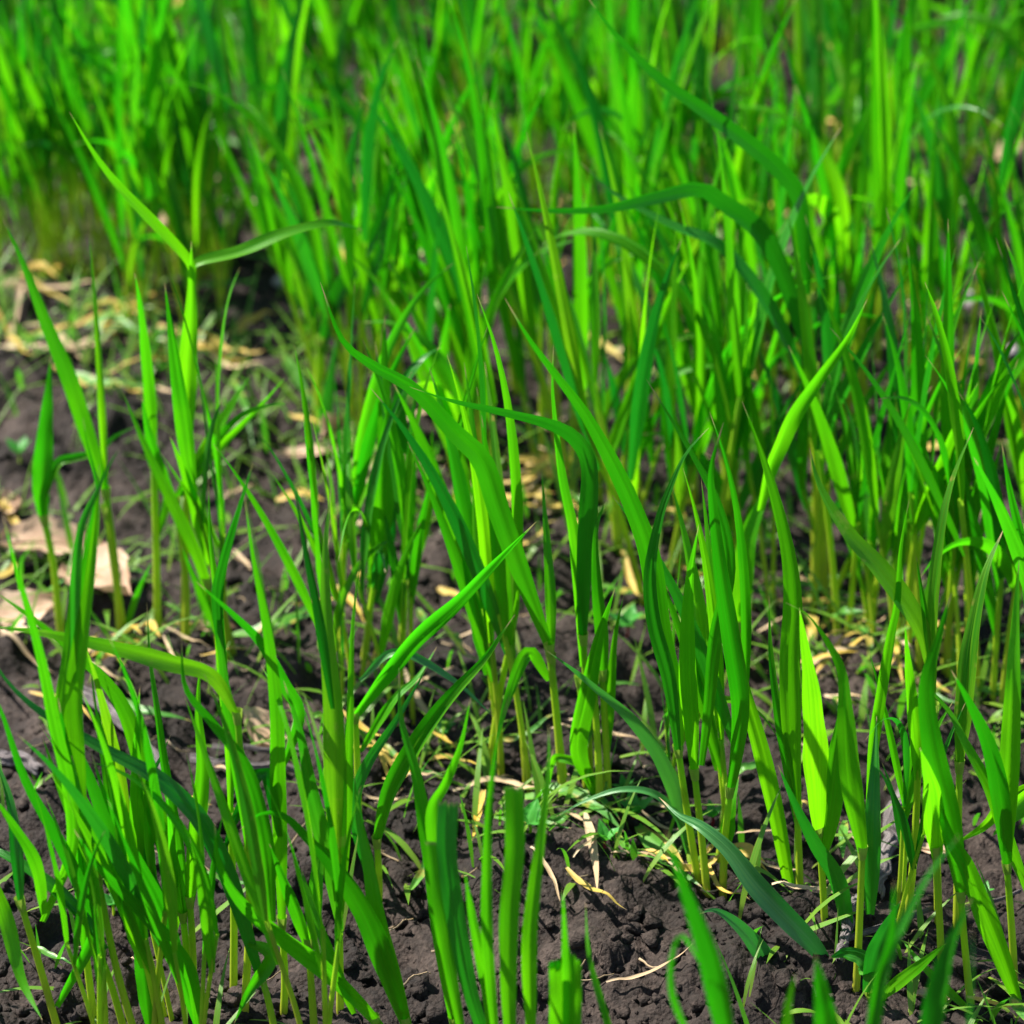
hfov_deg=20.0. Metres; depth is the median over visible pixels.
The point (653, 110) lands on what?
wheat plant
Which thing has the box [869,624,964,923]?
wheat plant
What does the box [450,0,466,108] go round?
wheat plant
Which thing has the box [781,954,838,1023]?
wheat plant
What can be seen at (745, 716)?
wheat plant
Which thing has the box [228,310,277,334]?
yellow leaf
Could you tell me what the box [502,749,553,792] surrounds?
dry straw
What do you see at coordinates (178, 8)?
wheat plant
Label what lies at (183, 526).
wheat plant
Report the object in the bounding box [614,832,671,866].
fallen leaf
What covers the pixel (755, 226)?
wheat plant
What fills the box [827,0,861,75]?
wheat plant
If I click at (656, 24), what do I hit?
wheat plant
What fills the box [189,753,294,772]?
stick
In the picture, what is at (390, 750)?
fallen leaf
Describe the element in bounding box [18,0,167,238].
wheat plant
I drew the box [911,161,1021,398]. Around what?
wheat plant
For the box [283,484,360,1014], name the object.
wheat plant
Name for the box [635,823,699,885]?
fallen leaf
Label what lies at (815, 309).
wheat plant
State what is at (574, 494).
fallen leaf
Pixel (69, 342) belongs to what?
dry straw
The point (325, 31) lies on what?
wheat plant
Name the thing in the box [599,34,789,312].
wheat plant
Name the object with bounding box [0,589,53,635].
dead leaf
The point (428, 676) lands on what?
dry straw
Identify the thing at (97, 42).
wheat plant
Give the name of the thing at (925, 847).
dead leaf
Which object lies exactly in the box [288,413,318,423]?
yellow leaf
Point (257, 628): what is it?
fallen leaf
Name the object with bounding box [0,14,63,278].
wheat plant
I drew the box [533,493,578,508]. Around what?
yellow leaf
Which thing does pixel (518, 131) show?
wheat plant
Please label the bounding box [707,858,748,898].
yellow leaf
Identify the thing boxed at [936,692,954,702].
fallen leaf
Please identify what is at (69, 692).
wheat plant
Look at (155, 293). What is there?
yellow leaf
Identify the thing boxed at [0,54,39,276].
wheat plant
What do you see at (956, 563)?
wheat plant
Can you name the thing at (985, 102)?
wheat plant
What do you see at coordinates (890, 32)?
wheat plant
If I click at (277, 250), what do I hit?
wheat plant
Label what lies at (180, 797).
wheat plant
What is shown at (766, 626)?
dry straw
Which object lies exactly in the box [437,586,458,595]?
yellow leaf
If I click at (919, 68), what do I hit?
wheat plant
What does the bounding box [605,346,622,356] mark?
dry straw
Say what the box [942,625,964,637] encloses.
yellow leaf
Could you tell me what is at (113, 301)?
yellow leaf
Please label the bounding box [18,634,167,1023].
wheat plant
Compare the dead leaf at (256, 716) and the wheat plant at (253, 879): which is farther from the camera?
the dead leaf at (256, 716)
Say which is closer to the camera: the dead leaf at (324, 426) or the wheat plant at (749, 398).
the wheat plant at (749, 398)
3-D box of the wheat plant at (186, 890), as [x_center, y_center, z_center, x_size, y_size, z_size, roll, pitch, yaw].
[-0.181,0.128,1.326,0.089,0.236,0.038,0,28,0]
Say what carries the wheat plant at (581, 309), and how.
on the soil
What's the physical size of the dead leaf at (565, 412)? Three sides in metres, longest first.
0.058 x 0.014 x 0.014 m
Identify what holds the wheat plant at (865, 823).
on the soil
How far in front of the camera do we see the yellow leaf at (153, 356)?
1.96 m
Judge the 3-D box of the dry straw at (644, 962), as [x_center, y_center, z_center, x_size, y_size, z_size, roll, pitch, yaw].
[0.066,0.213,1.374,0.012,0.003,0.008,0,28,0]
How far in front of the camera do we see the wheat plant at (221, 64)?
1.96 m
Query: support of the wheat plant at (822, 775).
on the soil
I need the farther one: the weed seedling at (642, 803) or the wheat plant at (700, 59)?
the wheat plant at (700, 59)
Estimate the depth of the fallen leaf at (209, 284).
2.10 m
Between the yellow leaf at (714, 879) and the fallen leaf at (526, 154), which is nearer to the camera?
the yellow leaf at (714, 879)
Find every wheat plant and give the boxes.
[0,0,54,280]
[0,0,69,272]
[0,0,80,240]
[0,0,81,276]
[0,2,98,282]
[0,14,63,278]
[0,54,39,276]
[0,93,36,261]
[0,136,9,261]
[0,174,22,271]
[0,202,15,263]
[0,517,93,1023]
[0,595,208,969]
[0,621,252,1012]
[0,638,276,1023]
[0,804,199,1023]
[1,216,151,642]
[2,0,91,231]
[16,0,133,223]
[17,0,95,279]
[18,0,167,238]
[18,19,117,276]
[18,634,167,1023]
[24,0,42,183]
[26,34,57,222]
[29,755,106,1023]
[32,357,134,631]
[35,6,73,21]
[37,0,105,230]
[37,0,166,286]
[39,0,173,258]
[39,68,192,332]
[40,651,178,1021]
[43,739,193,1023]
[49,10,163,271]
[51,0,145,232]
[55,420,119,1020]
[59,0,184,208]
[69,0,103,122]
[69,0,190,88]
[70,113,360,636]
[72,0,117,71]
[74,49,180,316]
[75,0,224,287]
[85,19,123,282]
[85,30,199,247]
[86,2,146,256]
[87,754,221,1023]
[90,0,171,75]
[90,78,223,325]
[101,0,138,126]
[117,0,160,291]
[118,0,211,313]
[122,391,214,635]
[123,68,199,277]
[133,0,224,280]
[133,276,168,635]
[142,376,284,643]
[143,790,179,927]
[144,80,210,279]
[146,4,199,236]
[148,0,211,232]
[155,70,180,188]
[160,271,238,659]
[163,40,397,428]
[165,0,236,210]
[177,81,229,330]
[184,32,354,297]
[184,669,360,1023]
[194,0,308,320]
[198,464,304,986]
[211,96,317,351]
[213,90,234,208]
[214,416,400,706]
[214,829,382,1023]
[215,13,323,389]
[225,0,280,155]
[225,0,286,126]
[225,0,296,129]
[225,10,249,169]
[225,496,287,1015]
[230,0,287,186]
[234,1,346,232]
[234,846,323,1023]
[238,32,298,167]
[239,773,411,1023]
[243,0,323,198]
[256,40,321,211]
[262,346,391,684]
[263,90,378,401]
[277,0,325,138]
[277,0,356,197]
[282,70,410,438]
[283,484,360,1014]
[284,120,360,380]
[293,0,362,167]
[297,47,495,372]
[299,37,381,200]
[302,44,453,318]
[304,30,401,151]
[305,56,403,174]
[305,263,453,651]
[314,138,404,433]
[319,161,404,360]
[320,282,567,783]
[326,0,452,182]
[337,0,407,138]
[343,216,542,503]
[344,615,514,900]
[346,339,445,725]
[351,0,396,139]
[353,522,535,810]
[357,0,433,184]
[357,68,488,420]
[358,0,378,138]
[359,0,492,443]
[361,0,418,216]
[361,103,416,366]
[361,317,395,659]
[363,162,496,496]
[371,105,473,374]
[372,295,522,776]
[376,0,513,224]
[379,136,483,395]
[380,0,433,169]
[392,347,440,640]
[394,327,489,700]
[396,0,504,131]
[398,675,470,1023]
[402,208,572,463]
[411,345,597,788]
[419,0,517,197]
[425,799,497,1023]
[427,55,550,396]
[430,105,583,431]
[434,0,503,120]
[437,0,578,494]
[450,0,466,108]
[451,115,486,283]
[452,49,586,434]
[453,0,578,212]
[458,0,522,328]
[459,111,544,461]
[466,247,532,792]
[473,6,509,135]
[481,699,524,1023]
[484,2,545,177]
[489,127,764,506]
[499,0,616,235]
[500,162,829,602]
[505,299,706,884]
[506,0,589,243]
[509,131,681,605]
[521,724,549,1023]
[529,0,642,306]
[531,27,567,227]
[533,159,668,478]
[534,87,589,239]
[535,0,606,97]
[538,88,839,514]
[540,0,572,205]
[540,0,602,137]
[542,214,636,555]
[545,0,709,391]
[547,651,690,863]
[549,0,629,253]
[549,895,610,1023]
[550,498,623,802]
[559,0,594,204]
[563,0,712,263]
[568,137,727,509]
[573,123,695,452]
[575,0,801,292]
[586,14,660,151]
[589,0,817,586]
[591,0,606,100]
[591,0,651,155]
[591,2,664,155]
[592,0,617,147]
[595,0,784,274]
[597,42,638,181]
[598,200,763,508]
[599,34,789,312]
[604,7,622,144]
[608,0,757,305]
[611,0,656,54]
[613,0,626,79]
[613,139,707,308]
[613,414,750,863]
[620,24,757,227]
[624,132,747,478]
[640,0,679,313]
[640,0,712,183]
[643,293,799,611]
[645,202,838,578]
[646,379,735,897]
[649,28,735,246]
[650,0,687,235]
[654,103,769,349]
[658,552,776,808]
[659,797,828,957]
[666,830,733,1023]
[680,228,876,549]
[681,0,714,83]
[684,61,775,241]
[686,0,795,249]
[706,123,785,398]
[708,422,794,898]
[714,59,828,443]
[718,0,747,79]
[719,262,801,604]
[721,45,891,392]
[732,0,984,264]
[732,300,866,636]
[734,71,798,335]
[737,0,891,421]
[742,402,803,884]
[745,168,839,457]
[746,0,839,257]
[758,216,867,586]
[759,0,787,127]
[778,608,852,932]
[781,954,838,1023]
[785,602,880,992]
[787,210,912,635]
[789,0,869,273]
[805,0,831,23]
[805,0,862,85]
[808,0,900,215]
[809,90,952,388]
[809,262,1012,653]
[809,448,932,906]
[810,184,968,621]
[824,254,985,636]
[825,0,880,97]
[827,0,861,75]
[830,901,967,1009]
[831,283,1020,703]
[833,0,865,84]
[838,0,880,62]
[842,0,943,313]
[842,33,929,263]
[842,116,883,388]
[844,0,929,195]
[846,36,922,383]
[846,340,880,625]
[861,0,971,341]
[865,53,1001,361]
[867,837,957,1023]
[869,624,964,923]
[870,209,929,637]
[879,0,1023,390]
[880,224,1023,677]
[881,0,964,235]
[882,248,1023,671]
[892,117,1023,423]
[900,106,987,320]
[904,0,1023,158]
[911,7,965,120]
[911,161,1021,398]
[911,314,1017,675]
[916,0,929,149]
[916,427,973,923]
[916,563,1023,979]
[918,593,1021,1009]
[919,0,993,231]
[921,899,970,1023]
[930,74,1023,443]
[934,12,1023,60]
[935,41,1009,180]
[936,0,1023,191]
[936,129,1023,415]
[953,458,1023,934]
[954,115,1023,296]
[960,0,1023,171]
[963,441,1023,839]
[965,233,1023,608]
[967,950,972,1023]
[978,239,1023,409]
[982,26,1023,190]
[986,93,1008,109]
[992,0,1023,190]
[995,0,1022,139]
[1002,292,1023,342]
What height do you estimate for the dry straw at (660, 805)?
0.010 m
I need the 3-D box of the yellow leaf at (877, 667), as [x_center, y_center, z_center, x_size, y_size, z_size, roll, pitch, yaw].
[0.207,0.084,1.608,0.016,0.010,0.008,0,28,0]
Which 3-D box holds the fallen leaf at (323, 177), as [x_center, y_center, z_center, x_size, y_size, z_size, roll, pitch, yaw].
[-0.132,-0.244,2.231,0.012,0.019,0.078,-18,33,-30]
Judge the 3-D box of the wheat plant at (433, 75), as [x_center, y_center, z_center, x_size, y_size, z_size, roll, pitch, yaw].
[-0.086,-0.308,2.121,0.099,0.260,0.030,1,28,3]
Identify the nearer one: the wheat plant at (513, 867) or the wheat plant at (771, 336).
the wheat plant at (513, 867)
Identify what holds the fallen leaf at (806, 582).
on the soil
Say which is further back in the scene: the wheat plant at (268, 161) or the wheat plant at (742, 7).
the wheat plant at (742, 7)
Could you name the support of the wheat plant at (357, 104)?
on the soil
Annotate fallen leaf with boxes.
[0,552,168,586]
[1,272,22,280]
[7,257,36,271]
[7,331,72,338]
[38,946,70,963]
[44,564,71,578]
[75,371,142,386]
[85,311,121,327]
[104,383,140,387]
[109,310,166,330]
[127,699,190,720]
[138,327,179,343]
[146,306,165,314]
[152,336,211,355]
[163,602,200,620]
[182,277,258,286]
[213,123,252,146]
[226,24,271,50]
[228,245,271,262]
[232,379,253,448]
[232,614,308,636]
[272,605,306,625]
[278,343,357,360]
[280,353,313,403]
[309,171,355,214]
[312,711,322,717]
[345,149,360,158]
[384,744,443,775]
[399,1,425,23]
[409,860,424,889]
[411,22,432,28]
[416,608,426,621]
[439,632,463,645]
[476,710,567,742]
[494,815,567,827]
[512,406,534,414]
[515,425,570,460]
[524,151,547,166]
[524,782,623,831]
[546,811,576,827]
[570,490,606,513]
[575,786,619,819]
[598,680,638,684]
[603,584,632,593]
[614,347,657,376]
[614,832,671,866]
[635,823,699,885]
[672,827,719,835]
[739,761,755,773]
[751,434,780,472]
[753,600,862,606]
[761,579,830,586]
[804,580,830,597]
[819,566,863,581]
[830,607,865,617]
[832,697,837,708]
[838,820,847,856]
[852,623,872,665]
[853,609,888,616]
[869,200,925,212]
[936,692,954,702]
[977,685,1023,694]
[1000,670,1023,682]
[1002,633,1023,641]
[1008,996,1023,1019]
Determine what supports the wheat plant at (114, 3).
on the soil
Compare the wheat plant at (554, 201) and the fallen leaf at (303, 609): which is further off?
the wheat plant at (554, 201)
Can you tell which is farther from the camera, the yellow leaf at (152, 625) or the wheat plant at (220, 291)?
the wheat plant at (220, 291)
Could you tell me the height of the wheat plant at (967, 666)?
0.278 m
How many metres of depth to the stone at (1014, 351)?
2.00 m
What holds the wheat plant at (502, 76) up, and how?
on the soil
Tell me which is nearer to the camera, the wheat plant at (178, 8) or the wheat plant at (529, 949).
the wheat plant at (529, 949)
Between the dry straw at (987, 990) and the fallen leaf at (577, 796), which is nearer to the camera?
the dry straw at (987, 990)
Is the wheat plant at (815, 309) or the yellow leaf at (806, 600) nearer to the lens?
the yellow leaf at (806, 600)
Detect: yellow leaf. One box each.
[0,313,23,339]
[0,498,19,523]
[0,563,18,577]
[6,324,69,338]
[6,333,32,353]
[18,273,70,303]
[20,261,57,276]
[29,691,91,719]
[36,258,65,268]
[37,259,74,271]
[53,365,112,385]
[74,311,134,325]
[85,298,135,312]
[101,322,119,325]
[101,636,145,659]
[105,351,163,374]
[106,300,184,310]
[112,625,142,635]
[121,385,156,391]
[130,296,178,312]
[131,292,185,298]
[145,620,160,637]
[151,354,166,359]
[157,323,204,348]
[159,621,198,627]
[197,331,233,350]
[197,340,246,361]
[197,345,237,363]
[202,646,247,654]
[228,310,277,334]
[228,347,262,352]
[276,488,323,500]
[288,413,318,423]
[291,598,332,604]
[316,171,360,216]
[337,585,364,622]
[343,710,378,734]
[363,740,388,774]
[366,649,375,667]
[371,740,391,766]
[429,754,475,763]
[433,730,456,748]
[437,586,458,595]
[472,789,485,839]
[504,456,549,461]
[504,481,531,484]
[506,491,553,498]
[508,503,546,506]
[510,471,547,486]
[519,452,576,462]
[521,466,556,475]
[523,521,551,544]
[524,484,545,490]
[525,461,553,478]
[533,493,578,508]
[549,195,569,226]
[565,867,624,908]
[588,332,622,360]
[621,550,643,598]
[643,825,683,863]
[646,848,667,860]
[653,507,698,544]
[675,560,702,574]
[680,854,719,871]
[706,843,713,853]
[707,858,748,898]
[734,842,766,865]
[740,850,766,870]
[781,598,847,603]
[800,650,860,661]
[806,618,832,637]
[807,613,817,639]
[815,630,859,673]
[826,629,858,635]
[827,118,839,130]
[837,617,864,623]
[840,635,867,653]
[872,653,898,669]
[893,644,904,688]
[918,680,954,695]
[927,440,1004,448]
[939,638,961,652]
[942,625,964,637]
[954,351,982,362]
[967,996,1010,1006]
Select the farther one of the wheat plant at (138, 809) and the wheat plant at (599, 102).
the wheat plant at (599, 102)
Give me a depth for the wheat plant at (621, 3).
2.26 m
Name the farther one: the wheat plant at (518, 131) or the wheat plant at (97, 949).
the wheat plant at (518, 131)
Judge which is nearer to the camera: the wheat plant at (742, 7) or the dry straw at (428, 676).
the dry straw at (428, 676)
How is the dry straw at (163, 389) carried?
on the soil
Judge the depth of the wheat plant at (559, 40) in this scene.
2.03 m
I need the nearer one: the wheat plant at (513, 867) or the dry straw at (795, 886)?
the wheat plant at (513, 867)
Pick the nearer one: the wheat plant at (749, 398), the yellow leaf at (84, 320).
the wheat plant at (749, 398)
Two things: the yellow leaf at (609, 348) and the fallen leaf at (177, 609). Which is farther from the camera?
the yellow leaf at (609, 348)
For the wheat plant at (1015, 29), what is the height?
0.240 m
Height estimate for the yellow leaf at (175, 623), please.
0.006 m
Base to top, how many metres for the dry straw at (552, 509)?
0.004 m
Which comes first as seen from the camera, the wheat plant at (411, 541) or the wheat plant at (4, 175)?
the wheat plant at (411, 541)
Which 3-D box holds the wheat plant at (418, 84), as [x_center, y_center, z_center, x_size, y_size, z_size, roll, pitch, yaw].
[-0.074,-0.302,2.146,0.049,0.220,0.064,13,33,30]
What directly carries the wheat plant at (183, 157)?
on the soil
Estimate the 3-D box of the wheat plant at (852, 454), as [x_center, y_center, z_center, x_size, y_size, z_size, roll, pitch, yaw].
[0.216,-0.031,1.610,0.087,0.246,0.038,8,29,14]
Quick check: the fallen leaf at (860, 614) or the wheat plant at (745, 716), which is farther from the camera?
the fallen leaf at (860, 614)
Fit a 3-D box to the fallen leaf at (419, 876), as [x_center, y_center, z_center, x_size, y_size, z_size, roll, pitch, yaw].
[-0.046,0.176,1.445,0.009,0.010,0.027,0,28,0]
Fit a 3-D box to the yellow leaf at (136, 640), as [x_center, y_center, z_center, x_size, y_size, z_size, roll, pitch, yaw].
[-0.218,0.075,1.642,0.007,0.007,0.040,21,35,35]
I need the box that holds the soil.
[0,0,1023,1023]
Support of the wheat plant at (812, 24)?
on the soil
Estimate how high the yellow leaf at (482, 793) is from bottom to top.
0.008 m
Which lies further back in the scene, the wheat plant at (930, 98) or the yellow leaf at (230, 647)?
the wheat plant at (930, 98)
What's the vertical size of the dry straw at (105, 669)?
0.011 m
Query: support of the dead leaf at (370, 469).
on the soil
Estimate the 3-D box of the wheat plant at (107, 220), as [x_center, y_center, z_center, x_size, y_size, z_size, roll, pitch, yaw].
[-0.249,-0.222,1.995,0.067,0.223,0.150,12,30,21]
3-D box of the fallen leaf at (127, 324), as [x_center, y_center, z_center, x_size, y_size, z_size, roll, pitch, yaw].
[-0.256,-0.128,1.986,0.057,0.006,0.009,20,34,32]
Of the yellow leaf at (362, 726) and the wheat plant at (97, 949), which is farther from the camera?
the yellow leaf at (362, 726)
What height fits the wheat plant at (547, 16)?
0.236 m
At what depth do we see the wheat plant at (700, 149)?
2.01 m
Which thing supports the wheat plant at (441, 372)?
on the soil
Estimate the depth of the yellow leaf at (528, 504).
1.78 m
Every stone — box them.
[271,275,281,288]
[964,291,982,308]
[1009,345,1018,356]
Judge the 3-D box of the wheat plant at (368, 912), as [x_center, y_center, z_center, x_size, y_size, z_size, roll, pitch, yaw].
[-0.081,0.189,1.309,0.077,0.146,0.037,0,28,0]
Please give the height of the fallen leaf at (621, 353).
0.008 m
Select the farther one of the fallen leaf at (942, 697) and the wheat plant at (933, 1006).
the fallen leaf at (942, 697)
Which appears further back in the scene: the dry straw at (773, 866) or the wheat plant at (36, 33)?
the wheat plant at (36, 33)
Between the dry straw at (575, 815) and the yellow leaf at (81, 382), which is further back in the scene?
the yellow leaf at (81, 382)
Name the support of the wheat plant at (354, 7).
on the soil
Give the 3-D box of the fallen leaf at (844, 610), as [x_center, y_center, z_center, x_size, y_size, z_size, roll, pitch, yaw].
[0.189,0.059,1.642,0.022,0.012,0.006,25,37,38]
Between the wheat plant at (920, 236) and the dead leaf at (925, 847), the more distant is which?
the wheat plant at (920, 236)
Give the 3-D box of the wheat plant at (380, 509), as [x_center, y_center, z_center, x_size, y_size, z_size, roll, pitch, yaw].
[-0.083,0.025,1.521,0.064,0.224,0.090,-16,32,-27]
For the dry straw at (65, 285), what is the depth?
2.04 m
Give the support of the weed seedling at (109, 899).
on the soil
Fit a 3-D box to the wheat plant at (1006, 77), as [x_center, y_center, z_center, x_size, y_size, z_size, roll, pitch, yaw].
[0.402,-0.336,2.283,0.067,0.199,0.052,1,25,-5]
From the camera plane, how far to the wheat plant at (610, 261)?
1.77 m
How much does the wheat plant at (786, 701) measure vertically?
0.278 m
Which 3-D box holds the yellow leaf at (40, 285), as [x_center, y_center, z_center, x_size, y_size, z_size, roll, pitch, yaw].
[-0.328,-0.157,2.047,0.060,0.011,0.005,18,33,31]
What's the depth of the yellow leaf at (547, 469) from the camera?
1.80 m
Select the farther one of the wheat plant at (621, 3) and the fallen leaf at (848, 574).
the wheat plant at (621, 3)
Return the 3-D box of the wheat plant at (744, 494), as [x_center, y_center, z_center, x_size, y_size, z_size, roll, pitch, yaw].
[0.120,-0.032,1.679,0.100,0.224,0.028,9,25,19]
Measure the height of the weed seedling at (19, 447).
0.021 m
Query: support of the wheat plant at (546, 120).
on the soil
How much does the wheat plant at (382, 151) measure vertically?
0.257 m
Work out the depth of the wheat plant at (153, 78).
1.98 m
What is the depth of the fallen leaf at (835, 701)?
1.58 m
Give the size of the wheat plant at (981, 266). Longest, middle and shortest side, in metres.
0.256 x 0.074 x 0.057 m
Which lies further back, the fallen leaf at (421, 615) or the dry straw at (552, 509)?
the dry straw at (552, 509)
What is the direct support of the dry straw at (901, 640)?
on the soil
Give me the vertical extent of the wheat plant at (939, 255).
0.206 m
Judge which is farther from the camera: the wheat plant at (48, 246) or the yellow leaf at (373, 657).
the wheat plant at (48, 246)
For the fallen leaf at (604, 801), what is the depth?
1.47 m
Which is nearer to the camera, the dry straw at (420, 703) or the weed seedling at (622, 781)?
the weed seedling at (622, 781)
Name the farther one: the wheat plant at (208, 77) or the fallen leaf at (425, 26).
the fallen leaf at (425, 26)
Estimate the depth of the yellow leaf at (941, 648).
1.61 m
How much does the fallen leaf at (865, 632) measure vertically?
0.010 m
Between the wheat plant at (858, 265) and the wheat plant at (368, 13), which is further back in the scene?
the wheat plant at (368, 13)
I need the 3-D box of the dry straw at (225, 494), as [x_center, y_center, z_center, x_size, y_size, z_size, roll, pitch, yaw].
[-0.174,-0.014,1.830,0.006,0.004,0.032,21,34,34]
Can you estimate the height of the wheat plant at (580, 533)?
0.270 m
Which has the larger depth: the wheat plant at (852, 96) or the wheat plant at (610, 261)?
the wheat plant at (852, 96)
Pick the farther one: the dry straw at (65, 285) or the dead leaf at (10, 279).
the dead leaf at (10, 279)
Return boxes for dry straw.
[0,341,111,348]
[0,629,36,663]
[3,280,29,293]
[7,282,26,348]
[24,323,62,325]
[41,280,95,287]
[58,334,81,359]
[78,337,115,343]
[94,663,143,704]
[157,386,171,391]
[163,625,207,645]
[163,635,173,654]
[166,740,189,751]
[205,348,263,367]
[223,484,254,497]
[233,550,251,569]
[239,662,253,671]
[259,654,285,671]
[287,822,305,847]
[362,792,413,799]
[369,843,398,861]
[389,918,412,931]
[403,972,430,985]
[404,667,427,713]
[415,667,450,684]
[418,757,439,776]
[441,642,472,652]
[451,614,527,640]
[453,776,533,790]
[461,867,476,877]
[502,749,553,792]
[503,470,541,476]
[530,460,555,487]
[530,846,560,903]
[532,489,541,507]
[537,507,561,512]
[551,723,592,734]
[558,808,583,821]
[569,719,637,738]
[572,829,609,856]
[582,973,613,980]
[583,812,598,887]
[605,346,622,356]
[606,947,688,981]
[611,850,686,863]
[638,958,662,967]
[642,797,665,807]
[642,810,677,829]
[700,878,737,892]
[734,829,771,834]
[758,617,781,631]
[761,860,795,869]
[772,881,832,892]
[820,657,849,677]
[824,693,860,697]
[828,643,871,651]
[869,382,909,387]
[896,637,915,659]
[901,660,919,682]
[982,981,1002,994]
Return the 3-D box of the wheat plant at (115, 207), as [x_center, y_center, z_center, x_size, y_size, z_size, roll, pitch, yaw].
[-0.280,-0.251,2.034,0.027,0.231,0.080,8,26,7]
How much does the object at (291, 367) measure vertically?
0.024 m
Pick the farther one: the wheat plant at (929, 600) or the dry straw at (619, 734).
the dry straw at (619, 734)
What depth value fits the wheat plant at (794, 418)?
1.51 m
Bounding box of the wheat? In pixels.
[0,0,1023,125]
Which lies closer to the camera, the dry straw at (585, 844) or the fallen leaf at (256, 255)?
the dry straw at (585, 844)
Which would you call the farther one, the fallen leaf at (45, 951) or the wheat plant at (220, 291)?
the wheat plant at (220, 291)
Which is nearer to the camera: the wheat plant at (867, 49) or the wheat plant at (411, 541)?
the wheat plant at (411, 541)
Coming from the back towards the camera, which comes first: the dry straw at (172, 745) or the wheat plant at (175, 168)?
the wheat plant at (175, 168)
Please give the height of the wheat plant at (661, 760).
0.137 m
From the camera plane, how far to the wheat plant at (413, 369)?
1.60 m
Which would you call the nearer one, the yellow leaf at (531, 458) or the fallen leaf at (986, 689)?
the fallen leaf at (986, 689)
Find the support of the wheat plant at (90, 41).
on the soil
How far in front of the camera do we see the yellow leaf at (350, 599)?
1.66 m
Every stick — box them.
[0,749,43,777]
[83,686,169,769]
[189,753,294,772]
[211,743,298,752]
[835,893,856,962]
[849,889,1021,941]
[877,789,912,900]
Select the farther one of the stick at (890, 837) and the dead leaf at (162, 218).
the dead leaf at (162, 218)
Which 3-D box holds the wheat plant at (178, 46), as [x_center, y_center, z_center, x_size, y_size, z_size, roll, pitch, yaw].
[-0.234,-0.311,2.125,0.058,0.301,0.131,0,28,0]
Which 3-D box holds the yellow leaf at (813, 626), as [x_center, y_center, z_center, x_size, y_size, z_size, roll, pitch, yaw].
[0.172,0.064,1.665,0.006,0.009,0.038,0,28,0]
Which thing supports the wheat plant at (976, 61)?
on the soil
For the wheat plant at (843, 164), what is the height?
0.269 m
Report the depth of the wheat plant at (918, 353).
1.58 m
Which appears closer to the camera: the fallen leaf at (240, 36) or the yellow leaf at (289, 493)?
the yellow leaf at (289, 493)
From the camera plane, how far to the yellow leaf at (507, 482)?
1.79 m
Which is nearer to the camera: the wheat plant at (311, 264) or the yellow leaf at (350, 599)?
the yellow leaf at (350, 599)
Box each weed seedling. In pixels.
[6,436,29,462]
[104,893,114,916]
[434,718,455,742]
[524,798,540,832]
[598,819,618,847]
[609,604,643,636]
[612,774,634,796]
[617,792,653,818]
[702,799,721,825]
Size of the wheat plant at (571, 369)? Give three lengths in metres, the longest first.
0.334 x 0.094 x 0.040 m
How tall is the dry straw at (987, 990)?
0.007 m
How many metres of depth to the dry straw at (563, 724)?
1.53 m
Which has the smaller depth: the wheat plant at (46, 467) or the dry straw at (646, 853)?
the dry straw at (646, 853)
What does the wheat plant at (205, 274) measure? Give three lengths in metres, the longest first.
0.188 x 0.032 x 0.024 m
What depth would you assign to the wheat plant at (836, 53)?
2.25 m
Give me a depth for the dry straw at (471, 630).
1.66 m
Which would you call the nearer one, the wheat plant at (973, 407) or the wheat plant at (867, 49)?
the wheat plant at (973, 407)
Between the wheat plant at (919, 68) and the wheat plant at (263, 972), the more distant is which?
the wheat plant at (919, 68)
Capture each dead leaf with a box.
[0,271,25,287]
[0,489,21,513]
[0,514,103,554]
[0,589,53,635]
[58,542,133,595]
[146,208,201,231]
[194,618,235,630]
[242,706,292,746]
[276,444,337,456]
[319,413,351,443]
[368,454,403,474]
[537,403,591,419]
[916,987,949,1000]
[921,843,944,853]
[989,137,1023,159]
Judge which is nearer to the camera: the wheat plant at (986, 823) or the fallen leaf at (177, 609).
the wheat plant at (986, 823)
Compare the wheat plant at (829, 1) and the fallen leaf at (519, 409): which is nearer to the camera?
the fallen leaf at (519, 409)
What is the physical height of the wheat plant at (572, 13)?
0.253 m
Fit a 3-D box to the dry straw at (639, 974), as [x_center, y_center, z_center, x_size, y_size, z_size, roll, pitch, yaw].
[0.064,0.212,1.362,0.041,0.016,0.010,0,28,0]
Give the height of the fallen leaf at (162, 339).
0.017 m
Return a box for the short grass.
[0,0,1023,1023]
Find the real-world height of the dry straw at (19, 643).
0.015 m
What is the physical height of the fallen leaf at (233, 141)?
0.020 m
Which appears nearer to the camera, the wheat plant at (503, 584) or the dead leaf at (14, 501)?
the wheat plant at (503, 584)
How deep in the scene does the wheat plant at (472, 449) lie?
1.43 m
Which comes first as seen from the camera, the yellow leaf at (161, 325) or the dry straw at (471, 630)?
the dry straw at (471, 630)
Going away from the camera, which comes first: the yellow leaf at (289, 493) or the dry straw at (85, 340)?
the yellow leaf at (289, 493)
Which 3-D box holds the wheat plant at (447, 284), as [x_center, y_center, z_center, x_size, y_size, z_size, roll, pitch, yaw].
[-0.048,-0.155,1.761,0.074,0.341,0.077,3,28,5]
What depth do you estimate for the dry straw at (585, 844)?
1.43 m
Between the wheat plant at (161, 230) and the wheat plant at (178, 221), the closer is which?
the wheat plant at (161, 230)
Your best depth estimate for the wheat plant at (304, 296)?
1.91 m
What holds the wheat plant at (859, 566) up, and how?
on the soil
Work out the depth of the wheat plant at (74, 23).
2.30 m

